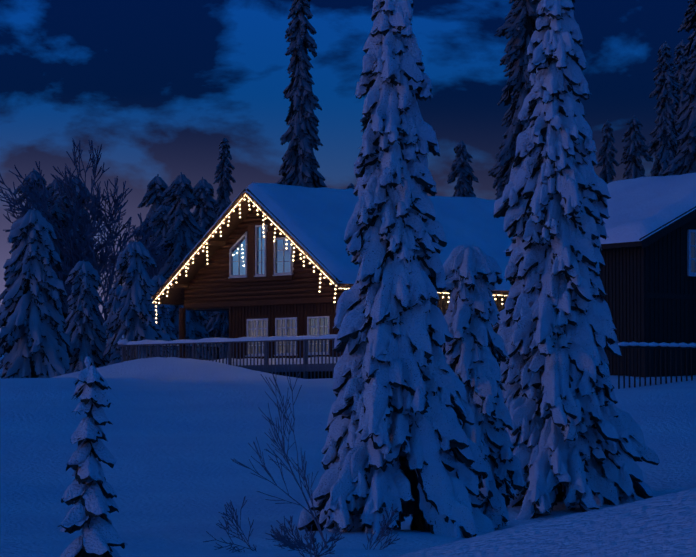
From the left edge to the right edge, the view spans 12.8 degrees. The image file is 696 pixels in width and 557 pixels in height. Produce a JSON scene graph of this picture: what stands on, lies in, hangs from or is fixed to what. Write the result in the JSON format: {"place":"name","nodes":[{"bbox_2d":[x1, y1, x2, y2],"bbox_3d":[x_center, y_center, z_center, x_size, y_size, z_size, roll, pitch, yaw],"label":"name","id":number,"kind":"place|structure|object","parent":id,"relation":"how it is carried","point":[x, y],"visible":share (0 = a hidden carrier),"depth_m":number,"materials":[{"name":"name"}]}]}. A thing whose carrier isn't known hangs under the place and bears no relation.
{"place":"outdoors","nodes":[
{"label":"outdoors","id":0,"kind":"place"},
{"bbox_2d":[151,182,512,298],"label":"snowy roof","id":1,"kind":"structure","parent":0,"point":[314,221],"depth_m":128.89,"materials":[{"name":"white snow"}]},
{"bbox_2d":[0,0,694,330],"label":"sky","id":2,"kind":"structure","parent":0,"point":[159,84],"materials":[{"name":"blue"}]},
{"bbox_2d":[0,340,695,556],"bbox_3d":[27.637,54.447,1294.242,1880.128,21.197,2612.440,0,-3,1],"label":"snow ground","id":3,"kind":"structure","parent":0,"point":[180,433],"depth_m":77.31,"materials":[{"name":"white snow"}]},
{"bbox_2d":[0,168,53,369],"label":"spruce","id":4,"kind":"object","parent":3,"relation":"on","point":[34,174],"depth_m":190.13,"materials":[{"name":"green"}]},
{"bbox_2d":[0,208,73,378],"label":"young spruce","id":5,"kind":"object","parent":3,"relation":"on","point":[34,340],"visible":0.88,"depth_m":145.26,"materials":[{"name":"grey"}]},
{"bbox_2d":[46,178,63,209],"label":"spruce","id":6,"kind":"object","parent":3,"relation":"on","point":[51,186],"visible":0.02,"depth_m":210.09,"materials":[{"name":"green"}]},
{"bbox_2d":[0,217,117,326],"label":"bare tree","id":7,"kind":"object","parent":3,"relation":"on","point":[90,238],"depth_m":177.76,"materials":[{"name":"brown plant"}]},
{"bbox_2d":[45,203,73,331],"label":"spruce","id":8,"kind":"object","parent":3,"relation":"on","point":[57,211],"visible":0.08,"depth_m":159.69,"materials":[{"name":"green"}]},
{"bbox_2d":[54,187,91,289],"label":"spruce","id":9,"kind":"object","parent":3,"relation":"on","point":[58,195],"depth_m":174.82,"materials":[{"name":"grey"}]},
{"bbox_2d":[0,138,169,322],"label":"bare tree","id":10,"kind":"object","parent":3,"relation":"on","point":[95,208],"visible":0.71,"depth_m":158.84,"materials":[{"name":"grey"}]},
{"bbox_2d":[64,260,110,373],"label":"young spruce","id":11,"kind":"object","parent":3,"relation":"on","point":[85,328],"visible":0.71,"depth_m":151.36,"materials":[{"name":"grey"}]},
{"bbox_2d":[72,175,106,345],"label":"spruce","id":12,"kind":"object","parent":3,"relation":"on","point":[83,201],"visible":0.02,"depth_m":230.26,"materials":[{"name":"green"}]},
{"bbox_2d":[57,356,127,556],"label":"spruce sapling","id":13,"kind":"object","parent":3,"relation":"on","point":[90,492],"visible":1,"depth_m":39.27,"materials":[{"name":"grey"}]},
{"bbox_2d":[85,222,130,319],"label":"bare tree","id":14,"kind":"object","parent":3,"relation":"on","point":[104,286],"visible":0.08,"depth_m":188.78,"materials":[{"name":"brown plant"}]},
{"bbox_2d":[101,285,122,365],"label":"young spruce","id":15,"kind":"object","parent":3,"relation":"on","point":[111,305],"visible":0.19,"depth_m":157.52,"materials":[{"name":"green"}]},
{"bbox_2d":[102,240,171,364],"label":"spruce","id":16,"kind":"object","parent":3,"relation":"on","point":[131,319],"visible":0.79,"depth_m":149.29,"materials":[{"name":"grey"}]},
{"bbox_2d":[123,235,170,278],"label":"tree","id":17,"kind":"object","parent":3,"relation":"on","point":[152,271],"visible":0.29,"depth_m":198.76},
{"bbox_2d":[134,174,167,277],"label":"spruce","id":18,"kind":"object","parent":3,"relation":"on","point":[157,186],"visible":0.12,"depth_m":249.90,"materials":[{"name":"grey"}]},
{"bbox_2d":[147,203,172,275],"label":"spruce","id":19,"kind":"object","parent":3,"relation":"on","point":[160,214],"visible":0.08,"depth_m":214.78,"materials":[{"name":"grey"}]},
{"bbox_2d":[153,193,174,242],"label":"spruce","id":20,"kind":"object","parent":3,"relation":"on","point":[171,205],"visible":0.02,"depth_m":231.88,"materials":[{"name":"grey"}]},
{"bbox_2d":[152,275,178,357],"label":"young spruce","id":21,"kind":"object","parent":3,"relation":"on","point":[165,324],"visible":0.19,"depth_m":164.28,"materials":[{"name":"green"}]},
{"bbox_2d":[155,172,211,359],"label":"spruce","id":22,"kind":"object","parent":3,"relation":"on","point":[186,231],"visible":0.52,"depth_m":177.42,"materials":[{"name":"grey"}]},
{"bbox_2d":[189,177,217,327],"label":"spruce","id":23,"kind":"object","parent":3,"relation":"on","point":[203,195],"visible":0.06,"depth_m":195.68,"materials":[{"name":"grey"}]},
{"bbox_2d":[212,200,217,219],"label":"spruce","id":24,"kind":"object","parent":3,"relation":"on","point":[214,214],"depth_m":249.71,"materials":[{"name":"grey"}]},
{"bbox_2d":[201,137,235,359],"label":"spruce","id":25,"kind":"object","parent":3,"relation":"on","point":[217,324],"visible":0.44,"depth_m":187.75,"materials":[{"name":"grey"}]},
{"bbox_2d":[203,496,256,552],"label":"twigs","id":26,"kind":"object","parent":3,"relation":"on","point":[231,520],"visible":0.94,"depth_m":50.92,"materials":[{"name":"brown plant"}]},
{"bbox_2d":[116,334,345,378],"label":"deck railing","id":27,"kind":"object","parent":3,"relation":"on","point":[305,364],"visible":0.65,"depth_m":124.54,"materials":[{"name":"brown wood"}]},
{"bbox_2d":[231,364,328,548],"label":"twigs","id":28,"kind":"object","parent":3,"relation":"on","point":[292,473],"visible":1,"depth_m":55.69,"materials":[{"name":"grey"}]},
{"bbox_2d":[265,515,302,548],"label":"twigs","id":29,"kind":"object","parent":3,"relation":"on","point":[289,530],"visible":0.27,"depth_m":53.15,"materials":[{"name":"brown plant"}]},
{"bbox_2d":[266,517,319,556],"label":"twigs","id":30,"kind":"object","parent":3,"relation":"on","point":[285,540],"visible":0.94,"depth_m":49.54,"materials":[{"name":"brown plant"}]},
{"bbox_2d":[276,0,326,187],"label":"spruce","id":31,"kind":"object","parent":3,"relation":"on","point":[300,165],"visible":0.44,"depth_m":181.78,"materials":[{"name":"grey"}]},
{"bbox_2d":[303,523,344,556],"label":"twigs","id":32,"kind":"object","parent":3,"relation":"on","point":[313,541],"visible":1,"depth_m":48.10,"materials":[{"name":"grey"}]},
{"bbox_2d":[152,189,508,378],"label":"cabin","id":33,"kind":"object","parent":3,"relation":"on","point":[251,280],"visible":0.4,"depth_m":128.35,"materials":[{"name":"brown wood"}]},
{"bbox_2d":[152,194,506,322],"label":"icicle lights","id":34,"kind":"object","parent":33,"relation":"on","point":[156,314],"visible":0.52,"depth_m":127.70,"materials":[{"name":"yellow plastic"}]},
{"bbox_2d":[346,183,354,188],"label":"spruce","id":35,"kind":"object","parent":3,"relation":"on","point":[351,186],"depth_m":240.02,"materials":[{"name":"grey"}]},
{"bbox_2d":[363,504,399,549],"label":"twigs","id":36,"kind":"object","parent":3,"relation":"on","point":[383,528],"visible":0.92,"depth_m":51.54,"materials":[{"name":"grey"}]},
{"bbox_2d":[297,0,494,537],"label":"spruce","id":37,"kind":"object","parent":3,"relation":"on","point":[401,441],"visible":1,"depth_m":58.92,"materials":[{"name":"grey"}]},
{"bbox_2d":[447,141,477,196],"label":"spruce","id":38,"kind":"object","parent":3,"relation":"on","point":[461,168],"visible":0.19,"depth_m":229.60,"materials":[{"name":"grey"}]},
{"bbox_2d":[441,244,526,528],"bbox_3d":[2.575,2.390,62.827,2.441,6.200,2.138,-1,-3,27],"label":"spruce","id":39,"kind":"object","parent":3,"relation":"on","point":[473,350],"visible":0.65,"depth_m":62.41,"materials":[{"name":"grey"}]},
{"bbox_2d":[493,154,503,199],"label":"spruce","id":40,"kind":"object","parent":3,"relation":"on","point":[498,182],"visible":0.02,"depth_m":249.59,"materials":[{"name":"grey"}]},
{"bbox_2d":[487,0,540,198],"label":"spruce","id":41,"kind":"object","parent":3,"relation":"on","point":[519,25],"visible":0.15,"depth_m":177.53,"materials":[{"name":"grey"}]},
{"bbox_2d":[493,0,659,519],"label":"spruce","id":42,"kind":"object","parent":3,"relation":"on","point":[576,435],"visible":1,"depth_m":68.70,"materials":[{"name":"grey"}]},
{"bbox_2d":[506,206,695,388],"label":"house","id":43,"kind":"structure","parent":3,"relation":"on","point":[649,284],"depth_m":104.92,"materials":[{"name":"brown wood"}]},
{"bbox_2d":[596,120,618,183],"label":"spruce","id":44,"kind":"object","parent":3,"relation":"on","point":[606,159],"visible":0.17,"depth_m":224.50,"materials":[{"name":"grey"}]},
{"bbox_2d":[619,117,652,178],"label":"spruce","id":45,"kind":"object","parent":3,"relation":"on","point":[635,147],"visible":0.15,"depth_m":209.38,"materials":[{"name":"grey"}]},
{"bbox_2d":[647,41,680,175],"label":"spruce","id":46,"kind":"object","parent":3,"relation":"on","point":[664,133],"visible":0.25,"depth_m":195.44,"materials":[{"name":"grey"}]},
{"bbox_2d":[661,0,695,175],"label":"spruce","id":47,"kind":"object","parent":3,"relation":"on","point":[683,162],"visible":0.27,"depth_m":171.12,"materials":[{"name":"grey"}]},
{"bbox_2d":[671,39,690,158],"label":"spruce","id":48,"kind":"object","parent":3,"relation":"on","point":[681,62],"visible":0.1,"depth_m":204.57,"materials":[{"name":"grey"}]},
{"bbox_2d":[504,173,695,347],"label":"roof snow","id":49,"kind":"structure","parent":0,"point":[639,208],"depth_m":106.02,"materials":[{"name":"white snow"}]}
]}

